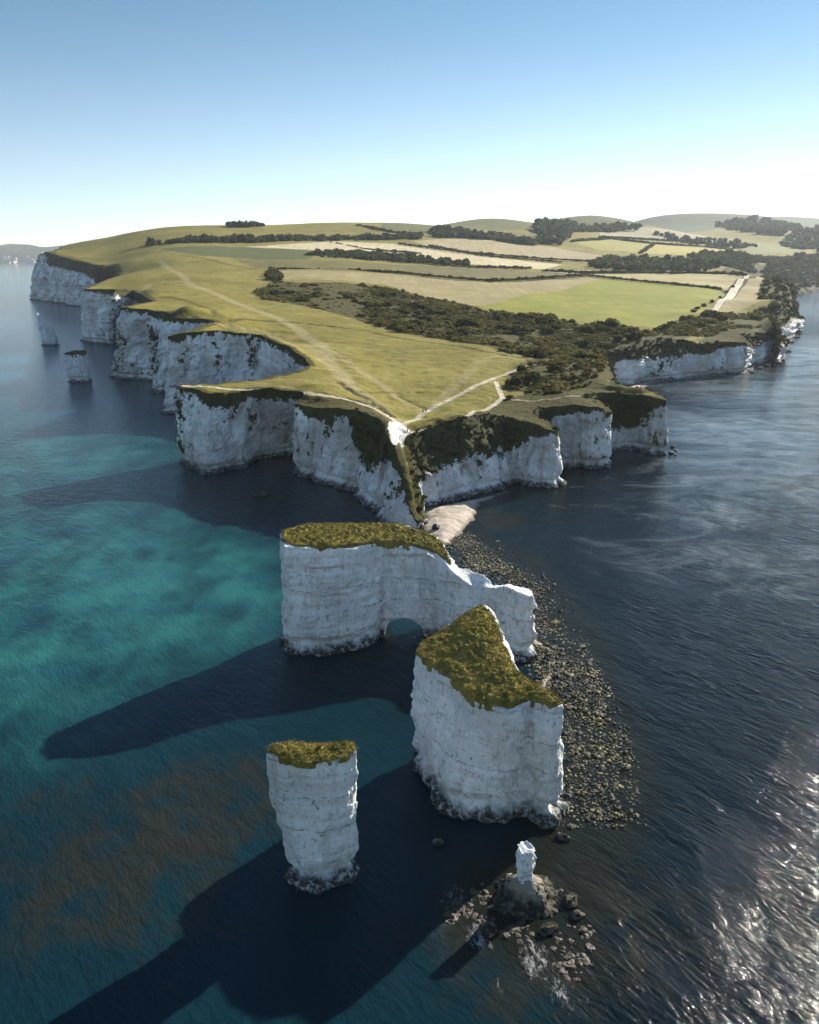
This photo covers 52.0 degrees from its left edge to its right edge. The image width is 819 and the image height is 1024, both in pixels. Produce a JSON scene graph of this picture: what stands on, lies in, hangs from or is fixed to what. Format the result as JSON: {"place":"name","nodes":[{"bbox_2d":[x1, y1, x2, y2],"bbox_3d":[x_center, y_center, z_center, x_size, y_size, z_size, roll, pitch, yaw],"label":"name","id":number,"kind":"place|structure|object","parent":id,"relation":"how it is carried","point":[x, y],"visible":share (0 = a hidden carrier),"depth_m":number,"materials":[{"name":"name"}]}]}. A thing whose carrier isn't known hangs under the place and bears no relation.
{"place":"outdoors","nodes":[
{"label":"outdoors","id":0,"kind":"place"},
{"bbox_2d":[0,244,62,262],"bbox_3d":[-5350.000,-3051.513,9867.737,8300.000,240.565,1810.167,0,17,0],"label":"hill","id":1,"kind":"structure","parent":0,"point":[18,251],"depth_m":9906.99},
{"bbox_2d":[162,246,313,259],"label":"field","id":2,"kind":"structure","parent":0,"point":[259,253],"depth_m":1231.96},
{"bbox_2d":[250,241,560,268],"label":"field","id":3,"kind":"structure","parent":0,"point":[473,258],"depth_m":1442.47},
{"bbox_2d":[330,242,421,253],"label":"hedge","id":4,"kind":"object","parent":3,"relation":"on","point":[394,250],"visible":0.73,"depth_m":1419.14,"materials":[{"name":"green plant"}]},
{"bbox_2d":[398,242,562,262],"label":"hedge","id":5,"kind":"object","parent":3,"relation":"on","point":[474,253],"visible":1,"depth_m":1498.84,"materials":[{"name":"green plant"}]},
{"bbox_2d":[232,258,581,281],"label":"field","id":6,"kind":"structure","parent":0,"point":[480,273],"depth_m":1124.02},
{"bbox_2d":[304,248,470,266],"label":"wood","id":7,"kind":"object","parent":6,"relation":"on","point":[380,254],"visible":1,"depth_m":1258.90,"materials":[{"name":"green plant"}]},
{"bbox_2d":[276,267,590,281],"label":"hedge","id":8,"kind":"object","parent":6,"relation":"on","point":[486,279],"visible":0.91,"depth_m":1051.12,"materials":[{"name":"green plant"}]},
{"bbox_2d":[0,263,818,1023],"bbox_3d":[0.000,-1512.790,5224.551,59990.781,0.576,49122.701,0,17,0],"label":"sea","id":9,"kind":"structure","parent":0,"point":[160,689],"depth_m":139.89,"materials":[{"name":"liquid"}]},
{"bbox_2d":[37,313,59,345],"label":"sea stack","id":10,"kind":"object","parent":9,"relation":"in","point":[49,337],"visible":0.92,"depth_m":744.43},
{"bbox_2d":[63,350,92,381],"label":"sea stack","id":11,"kind":"object","parent":9,"relation":"in","point":[76,362],"visible":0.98,"depth_m":526.79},
{"bbox_2d":[253,490,270,496],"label":"boulder","id":12,"kind":"object","parent":9,"relation":"in","point":[261,493],"visible":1,"depth_m":278.37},
{"bbox_2d":[266,739,358,892],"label":"sea stack","id":13,"kind":"object","parent":9,"relation":"in","point":[312,791],"visible":1,"depth_m":102.73,"materials":[{"name":"stone"}]},
{"bbox_2d":[279,521,537,662],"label":"sea stack","id":14,"kind":"object","parent":9,"relation":"in","point":[350,586],"visible":0.91,"depth_m":167.44,"materials":[{"name":"stone"}]},
{"bbox_2d":[432,838,444,845],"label":"boulder","id":15,"kind":"object","parent":9,"relation":"in","point":[436,841],"visible":1,"depth_m":113.28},
{"bbox_2d":[411,604,569,829],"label":"sea stack","id":16,"kind":"object","parent":9,"relation":"in","point":[487,719],"visible":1,"depth_m":117.63,"materials":[{"name":"stone"}]},
{"bbox_2d":[442,882,596,982],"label":"wet rubble","id":17,"kind":"object","parent":9,"relation":"in","point":[513,929],"visible":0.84,"depth_m":98.67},
{"bbox_2d":[478,921,497,937],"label":"boulder","id":18,"kind":"object","parent":17,"relation":"on","point":[487,929],"visible":1,"depth_m":98.04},
{"bbox_2d":[539,921,558,936],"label":"boulder","id":19,"kind":"object","parent":17,"relation":"on","point":[548,928],"visible":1,"depth_m":98.36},
{"bbox_2d":[563,892,577,908],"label":"boulder","id":20,"kind":"object","parent":17,"relation":"on","point":[570,900],"visible":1,"depth_m":102.64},
{"bbox_2d":[570,909,584,920],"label":"boulder","id":21,"kind":"object","parent":17,"relation":"on","point":[576,914],"visible":1,"depth_m":100.56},
{"bbox_2d":[486,840,558,923],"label":"sea stack","id":22,"kind":"object","parent":9,"relation":"in","point":[524,892],"visible":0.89,"depth_m":101.90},
{"bbox_2d":[445,532,659,830],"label":"boulder reef","id":23,"kind":"object","parent":9,"relation":"in","point":[470,545],"visible":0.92,"depth_m":153.06},
{"bbox_2d":[557,832,569,840],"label":"boulder","id":24,"kind":"object","parent":9,"relation":"in","point":[563,836],"visible":1,"depth_m":114.28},
{"bbox_2d":[0,0,818,246],"label":"sky","id":25,"kind":"structure","parent":0,"point":[118,117],"materials":[{"name":"blue"}]},
{"bbox_2d":[29,252,818,529],"bbox_3d":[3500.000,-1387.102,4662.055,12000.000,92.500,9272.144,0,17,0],"label":"headland cliff","id":26,"kind":"structure","parent":0,"point":[218,432],"depth_m":315.00,"materials":[{"name":"stone"}]},
{"bbox_2d":[94,265,804,510],"bbox_3d":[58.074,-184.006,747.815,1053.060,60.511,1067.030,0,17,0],"label":"cliff scrub","id":27,"kind":"object","parent":26,"relation":"on","point":[794,308],"visible":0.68,"depth_m":362.97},
{"bbox_2d":[48,213,818,522],"bbox_3d":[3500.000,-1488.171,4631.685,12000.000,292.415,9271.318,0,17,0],"label":"meadow","id":28,"kind":"structure","parent":0,"point":[395,382],"depth_m":504.49,"materials":[{"name":"green plant"}]},
{"bbox_2d":[225,220,264,227],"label":"wood","id":29,"kind":"object","parent":28,"relation":"on","point":[246,223],"visible":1,"depth_m":1671.28,"materials":[{"name":"green plant"}]},
{"bbox_2d":[264,266,283,280],"bbox_3d":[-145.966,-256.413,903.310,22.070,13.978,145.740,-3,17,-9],"label":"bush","id":30,"kind":"object","parent":28,"relation":"on","point":[272,274],"visible":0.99,"depth_m":875.36,"materials":[{"name":"green plant"}]},
{"bbox_2d":[269,290,279,294],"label":"bush","id":31,"kind":"object","parent":28,"relation":"on","point":[275,292],"visible":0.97,"depth_m":693.51,"materials":[{"name":"green plant"}]},
{"bbox_2d":[145,230,423,244],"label":"wood","id":32,"kind":"object","parent":28,"relation":"on","point":[211,238],"visible":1,"depth_m":1492.57,"materials":[{"name":"green plant"}]},
{"bbox_2d":[295,295,311,301],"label":"bush","id":33,"kind":"object","parent":28,"relation":"on","point":[303,298],"visible":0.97,"depth_m":648.88,"materials":[{"name":"green plant"}]},
{"bbox_2d":[310,290,323,297],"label":"bush","id":34,"kind":"object","parent":28,"relation":"on","point":[317,294],"visible":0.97,"depth_m":688.19,"materials":[{"name":"green plant"}]},
{"bbox_2d":[343,293,357,298],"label":"bush","id":35,"kind":"object","parent":28,"relation":"on","point":[349,295],"visible":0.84,"depth_m":698.88,"materials":[{"name":"green plant"}]},
{"bbox_2d":[365,302,382,307],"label":"bush","id":36,"kind":"object","parent":28,"relation":"on","point":[372,304],"visible":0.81,"depth_m":647.02,"materials":[{"name":"green plant"}]},
{"bbox_2d":[356,224,415,232],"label":"hedge","id":37,"kind":"object","parent":28,"relation":"on","point":[382,229],"visible":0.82,"depth_m":1773.07,"materials":[{"name":"green plant"}]},
{"bbox_2d":[382,301,392,306],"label":"bush","id":38,"kind":"object","parent":28,"relation":"on","point":[388,303],"visible":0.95,"depth_m":678.83,"materials":[{"name":"green plant"}]},
{"bbox_2d":[393,325,406,331],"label":"bush","id":39,"kind":"object","parent":28,"relation":"on","point":[400,328],"visible":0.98,"depth_m":529.26,"materials":[{"name":"green plant"}]},
{"bbox_2d":[405,323,418,328],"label":"bush","id":40,"kind":"object","parent":28,"relation":"on","point":[412,326],"visible":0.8,"depth_m":538.46,"materials":[{"name":"green plant"}]},
{"bbox_2d":[411,319,422,325],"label":"bush","id":41,"kind":"object","parent":28,"relation":"on","point":[419,322],"visible":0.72,"depth_m":566.95,"materials":[{"name":"green plant"}]},
{"bbox_2d":[416,303,431,309],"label":"bush","id":42,"kind":"object","parent":28,"relation":"on","point":[424,306],"visible":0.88,"depth_m":669.75,"materials":[{"name":"green plant"}]},
{"bbox_2d":[422,315,432,321],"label":"bush","id":43,"kind":"object","parent":28,"relation":"on","point":[429,318],"visible":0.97,"depth_m":603.77,"materials":[{"name":"green plant"}]},
{"bbox_2d":[425,306,436,314],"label":"bush","id":44,"kind":"object","parent":28,"relation":"on","point":[431,310],"visible":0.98,"depth_m":652.65,"materials":[{"name":"green plant"}]},
{"bbox_2d":[435,310,448,315],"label":"bush","id":45,"kind":"object","parent":28,"relation":"on","point":[441,312],"visible":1,"depth_m":652.02,"materials":[{"name":"green plant"}]},
{"bbox_2d":[455,326,470,334],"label":"bush","id":46,"kind":"object","parent":28,"relation":"on","point":[465,330],"visible":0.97,"depth_m":540.12,"materials":[{"name":"green plant"}]},
{"bbox_2d":[456,317,481,326],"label":"bush","id":47,"kind":"object","parent":28,"relation":"on","point":[470,321],"visible":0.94,"depth_m":584.63,"materials":[{"name":"green plant"}]},
{"bbox_2d":[467,265,531,268],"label":"hedge","id":48,"kind":"object","parent":28,"relation":"on","point":[500,266],"visible":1,"depth_m":1271.54,"materials":[{"name":"green plant"}]},
{"bbox_2d":[496,321,509,330],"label":"bush","id":49,"kind":"object","parent":28,"relation":"on","point":[503,325],"visible":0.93,"depth_m":582.92,"materials":[{"name":"green plant"}]},
{"bbox_2d":[496,311,510,316],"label":"bush","id":50,"kind":"object","parent":28,"relation":"on","point":[506,313],"visible":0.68,"depth_m":657.55,"materials":[{"name":"green plant"}]},
{"bbox_2d":[253,281,775,393],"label":"scrub","id":51,"kind":"object","parent":28,"relation":"on","point":[683,328],"visible":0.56,"depth_m":576.39,"materials":[{"name":"green plant"}]},
{"bbox_2d":[505,376,523,387],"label":"bush","id":52,"kind":"object","parent":28,"relation":"on","point":[516,381],"visible":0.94,"depth_m":346.38,"materials":[{"name":"green plant"}]},
{"bbox_2d":[509,324,530,332],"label":"bush","id":53,"kind":"object","parent":28,"relation":"on","point":[518,328],"visible":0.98,"depth_m":574.82,"materials":[{"name":"green plant"}]},
{"bbox_2d":[516,364,527,371],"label":"bush","id":54,"kind":"object","parent":28,"relation":"on","point":[520,367],"visible":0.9,"depth_m":377.14,"materials":[{"name":"green plant"}]},
{"bbox_2d":[428,244,629,260],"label":"hedge","id":55,"kind":"object","parent":28,"relation":"on","point":[490,253],"visible":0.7,"depth_m":1543.18,"materials":[{"name":"green plant"}]},
{"bbox_2d":[528,313,538,319],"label":"bush","id":56,"kind":"object","parent":28,"relation":"on","point":[531,316],"visible":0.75,"depth_m":651.82,"materials":[{"name":"green plant"}]},
{"bbox_2d":[524,371,544,380],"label":"bush","id":57,"kind":"object","parent":28,"relation":"on","point":[535,376],"visible":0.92,"depth_m":355.35,"materials":[{"name":"green plant"}]},
{"bbox_2d":[528,346,547,357],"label":"bush","id":58,"kind":"object","parent":28,"relation":"on","point":[539,352],"visible":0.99,"depth_m":433.67,"materials":[{"name":"green plant"}]},
{"bbox_2d":[544,326,553,333],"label":"bush","id":59,"kind":"object","parent":28,"relation":"on","point":[548,330],"visible":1,"depth_m":579.45,"materials":[{"name":"green plant"}]},
{"bbox_2d":[531,216,578,245],"bbox_3d":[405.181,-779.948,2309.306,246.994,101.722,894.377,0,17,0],"label":"wood","id":60,"kind":"object","parent":28,"relation":"on","point":[552,226],"visible":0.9,"depth_m":2171.83,"materials":[{"name":"green plant"}]},
{"bbox_2d":[549,317,561,324],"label":"bush","id":61,"kind":"object","parent":28,"relation":"on","point":[554,319],"visible":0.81,"depth_m":642.20,"materials":[{"name":"green plant"}]},
{"bbox_2d":[551,322,561,329],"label":"bush","id":62,"kind":"object","parent":28,"relation":"on","point":[555,325],"visible":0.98,"depth_m":609.37,"materials":[{"name":"green plant"}]},
{"bbox_2d":[550,361,563,371],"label":"bush","id":63,"kind":"object","parent":28,"relation":"on","point":[561,363],"visible":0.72,"depth_m":384.55,"materials":[{"name":"green plant"}]},
{"bbox_2d":[551,362,564,369],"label":"bush","id":64,"kind":"object","parent":28,"relation":"on","point":[556,366],"visible":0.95,"depth_m":382.83,"materials":[{"name":"green plant"}]},
{"bbox_2d":[571,349,593,357],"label":"bush","id":65,"kind":"object","parent":28,"relation":"on","point":[582,353],"visible":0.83,"depth_m":435.44,"materials":[{"name":"green plant"}]},
{"bbox_2d":[578,325,594,333],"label":"bush","id":66,"kind":"object","parent":28,"relation":"on","point":[589,329],"visible":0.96,"depth_m":579.14,"materials":[{"name":"green plant"}]},
{"bbox_2d":[579,339,594,347],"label":"bush","id":67,"kind":"object","parent":28,"relation":"on","point":[587,342],"visible":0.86,"depth_m":521.62,"materials":[{"name":"green plant"}]},
{"bbox_2d":[585,352,599,358],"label":"bush","id":68,"kind":"object","parent":28,"relation":"on","point":[595,355],"visible":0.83,"depth_m":433.29,"materials":[{"name":"green plant"}]},
{"bbox_2d":[584,345,605,353],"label":"bush","id":69,"kind":"object","parent":28,"relation":"on","point":[594,349],"visible":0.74,"depth_m":487.72,"materials":[{"name":"green plant"}]},
{"bbox_2d":[590,321,602,325],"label":"bush","id":70,"kind":"object","parent":28,"relation":"on","point":[594,323],"visible":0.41,"depth_m":611.06,"materials":[{"name":"green plant"}]},
{"bbox_2d":[593,325,604,331],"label":"bush","id":71,"kind":"object","parent":28,"relation":"on","point":[599,328],"visible":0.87,"depth_m":594.62,"materials":[{"name":"green plant"}]},
{"bbox_2d":[601,343,612,348],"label":"bush","id":72,"kind":"object","parent":28,"relation":"on","point":[608,346],"visible":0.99,"depth_m":516.89,"materials":[{"name":"green plant"}]},
{"bbox_2d":[604,318,621,326],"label":"bush","id":73,"kind":"object","parent":28,"relation":"on","point":[609,322],"visible":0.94,"depth_m":616.30,"materials":[{"name":"green plant"}]},
{"bbox_2d":[613,334,623,341],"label":"bush","id":74,"kind":"object","parent":28,"relation":"on","point":[618,338],"visible":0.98,"depth_m":535.90,"materials":[{"name":"green plant"}]},
{"bbox_2d":[613,330,625,334],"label":"bush","id":75,"kind":"object","parent":28,"relation":"on","point":[617,332],"visible":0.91,"depth_m":572.51,"materials":[{"name":"green plant"}]},
{"bbox_2d":[614,326,638,332],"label":"bush","id":76,"kind":"object","parent":28,"relation":"on","point":[628,329],"visible":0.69,"depth_m":576.43,"materials":[{"name":"green plant"}]},
{"bbox_2d":[628,329,644,339],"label":"bush","id":77,"kind":"object","parent":28,"relation":"on","point":[635,334],"visible":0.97,"depth_m":536.43,"materials":[{"name":"green plant"}]},
{"bbox_2d":[638,243,655,253],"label":"hedge","id":78,"kind":"object","parent":28,"relation":"on","point":[646,248],"visible":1,"depth_m":2027.51,"materials":[{"name":"green plant"}]},
{"bbox_2d":[570,237,732,248],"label":"hedge","id":79,"kind":"object","parent":28,"relation":"on","point":[614,238],"visible":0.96,"depth_m":2289.41,"materials":[{"name":"green plant"}]},
{"bbox_2d":[587,274,721,289],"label":"hedge","id":80,"kind":"object","parent":28,"relation":"on","point":[658,282],"visible":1,"depth_m":1071.27,"materials":[{"name":"green plant"}]},
{"bbox_2d":[598,235,732,244],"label":"hedge","id":81,"kind":"object","parent":28,"relation":"on","point":[642,238],"visible":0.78,"depth_m":2434.80,"materials":[{"name":"green plant"}]},
{"bbox_2d":[660,324,670,329],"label":"bush","id":82,"kind":"object","parent":28,"relation":"on","point":[665,326],"visible":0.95,"depth_m":610.63,"materials":[{"name":"green plant"}]},
{"bbox_2d":[587,253,757,273],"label":"wood","id":83,"kind":"object","parent":28,"relation":"on","point":[645,262],"visible":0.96,"depth_m":1525.29,"materials":[{"name":"green plant"}]},
{"bbox_2d":[694,322,705,326],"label":"bush","id":84,"kind":"object","parent":28,"relation":"on","point":[699,324],"visible":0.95,"depth_m":635.96,"materials":[{"name":"green plant"}]},
{"bbox_2d":[714,314,729,321],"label":"bush","id":85,"kind":"object","parent":28,"relation":"on","point":[723,317],"visible":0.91,"depth_m":697.64,"materials":[{"name":"green plant"}]},
{"bbox_2d":[687,248,818,269],"bbox_3d":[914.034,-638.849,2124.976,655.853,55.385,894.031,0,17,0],"label":"wood","id":86,"kind":"object","parent":28,"relation":"on","point":[732,256],"visible":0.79,"depth_m":2023.08,"materials":[{"name":"green plant"}]},
{"bbox_2d":[715,214,803,235],"bbox_3d":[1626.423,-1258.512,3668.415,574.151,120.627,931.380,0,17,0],"label":"wood","id":87,"kind":"object","parent":28,"relation":"on","point":[769,226],"visible":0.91,"depth_m":3741.93,"materials":[{"name":"green plant"}]},
{"bbox_2d":[767,302,777,308],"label":"bush","id":88,"kind":"object","parent":28,"relation":"on","point":[773,304],"visible":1,"depth_m":807.84,"materials":[{"name":"green plant"}]},
{"bbox_2d":[754,276,793,306],"bbox_3d":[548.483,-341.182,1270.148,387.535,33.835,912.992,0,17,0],"label":"wood","id":89,"kind":"object","parent":28,"relation":"on","point":[764,290],"visible":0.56,"depth_m":1009.30,"materials":[{"name":"green plant"}]},
{"bbox_2d":[759,258,818,299],"bbox_3d":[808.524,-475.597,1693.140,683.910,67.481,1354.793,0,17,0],"label":"wood","id":90,"kind":"object","parent":28,"relation":"on","point":[780,275],"visible":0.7,"depth_m":1918.76,"materials":[{"name":"green plant"}]},
{"bbox_2d":[778,224,818,251],"bbox_3d":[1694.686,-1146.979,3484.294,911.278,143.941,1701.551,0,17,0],"label":"wood","id":91,"kind":"object","parent":28,"relation":"on","point":[804,241],"visible":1,"depth_m":3017.61,"materials":[{"name":"green plant"}]},
{"bbox_2d":[281,270,597,305],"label":"field","id":92,"kind":"structure","parent":0,"point":[473,293],"depth_m":926.20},
{"bbox_2d":[423,491,507,544],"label":"beach","id":93,"kind":"structure","parent":0,"point":[453,520],"depth_m":251.88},
{"bbox_2d":[432,524,439,529],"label":"boulder","id":94,"kind":"object","parent":93,"relation":"on","point":[435,526],"visible":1,"depth_m":241.42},
{"bbox_2d":[422,232,536,237],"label":"field","id":95,"kind":"structure","parent":0,"point":[518,235],"depth_m":1811.69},
{"bbox_2d":[429,224,542,244],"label":"wood","id":96,"kind":"object","parent":95,"relation":"on","point":[444,230],"visible":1,"depth_m":1834.12,"materials":[{"name":"green plant"}]},
{"bbox_2d":[380,215,629,233],"bbox_3d":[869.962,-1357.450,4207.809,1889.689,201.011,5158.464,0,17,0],"label":"field","id":97,"kind":"structure","parent":0,"point":[493,224],"depth_m":2206.62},
{"bbox_2d":[562,221,642,231],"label":"wood","id":98,"kind":"object","parent":97,"relation":"on","point":[606,227],"visible":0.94,"depth_m":2550.76,"materials":[{"name":"green plant"}]},
{"bbox_2d":[413,238,601,260],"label":"field","id":99,"kind":"structure","parent":0,"point":[491,246],"depth_m":1692.49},
{"bbox_2d":[532,640,557,689],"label":"beach","id":100,"kind":"structure","parent":0,"point":[535,642],"depth_m":163.56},
{"bbox_2d":[475,279,723,327],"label":"field","id":101,"kind":"structure","parent":0,"point":[633,303],"depth_m":830.42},
{"bbox_2d":[574,239,648,252],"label":"field","id":102,"kind":"structure","parent":0,"point":[619,245],"depth_m":2068.40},
{"bbox_2d":[547,269,742,289],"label":"field","id":103,"kind":"structure","parent":0,"point":[724,281],"depth_m":1222.90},
{"bbox_2d":[541,268,748,274],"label":"hedge","id":104,"kind":"object","parent":103,"relation":"on","point":[644,271],"visible":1,"depth_m":1293.22,"materials":[{"name":"green plant"}]},
{"bbox_2d":[630,381,659,387],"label":"beach","id":105,"kind":"structure","parent":0,"point":[645,384],"depth_m":516.65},
{"bbox_2d":[600,227,732,242],"bbox_3d":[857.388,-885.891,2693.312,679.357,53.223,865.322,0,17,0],"label":"field","id":106,"kind":"structure","parent":0,"point":[644,232],"depth_m":2623.33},
{"bbox_2d":[653,230,757,247],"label":"wood","id":107,"kind":"object","parent":106,"relation":"on","point":[735,242],"visible":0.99,"depth_m":2594.85,"materials":[{"name":"green plant"}]},
{"bbox_2d":[643,244,724,254],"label":"field","id":108,"kind":"structure","parent":0,"point":[667,249],"depth_m":2121.20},
{"bbox_2d":[615,213,818,232],"bbox_3d":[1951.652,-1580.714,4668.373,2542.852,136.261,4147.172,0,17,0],"label":"hill","id":109,"kind":"structure","parent":0,"point":[690,222],"depth_m":4105.23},
{"bbox_2d":[712,275,748,310],"bbox_3d":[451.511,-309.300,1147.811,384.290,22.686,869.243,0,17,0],"label":"farm track","id":110,"kind":"structure","parent":0,"point":[732,293],"depth_m":993.36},
{"bbox_2d":[718,277,763,312],"bbox_3d":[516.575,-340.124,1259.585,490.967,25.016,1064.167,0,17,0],"label":"field","id":111,"kind":"structure","parent":0,"point":[746,296],"depth_m":959.93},
{"bbox_2d":[737,243,806,253],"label":"field","id":112,"kind":"structure","parent":0,"point":[765,248],"depth_m":2607.30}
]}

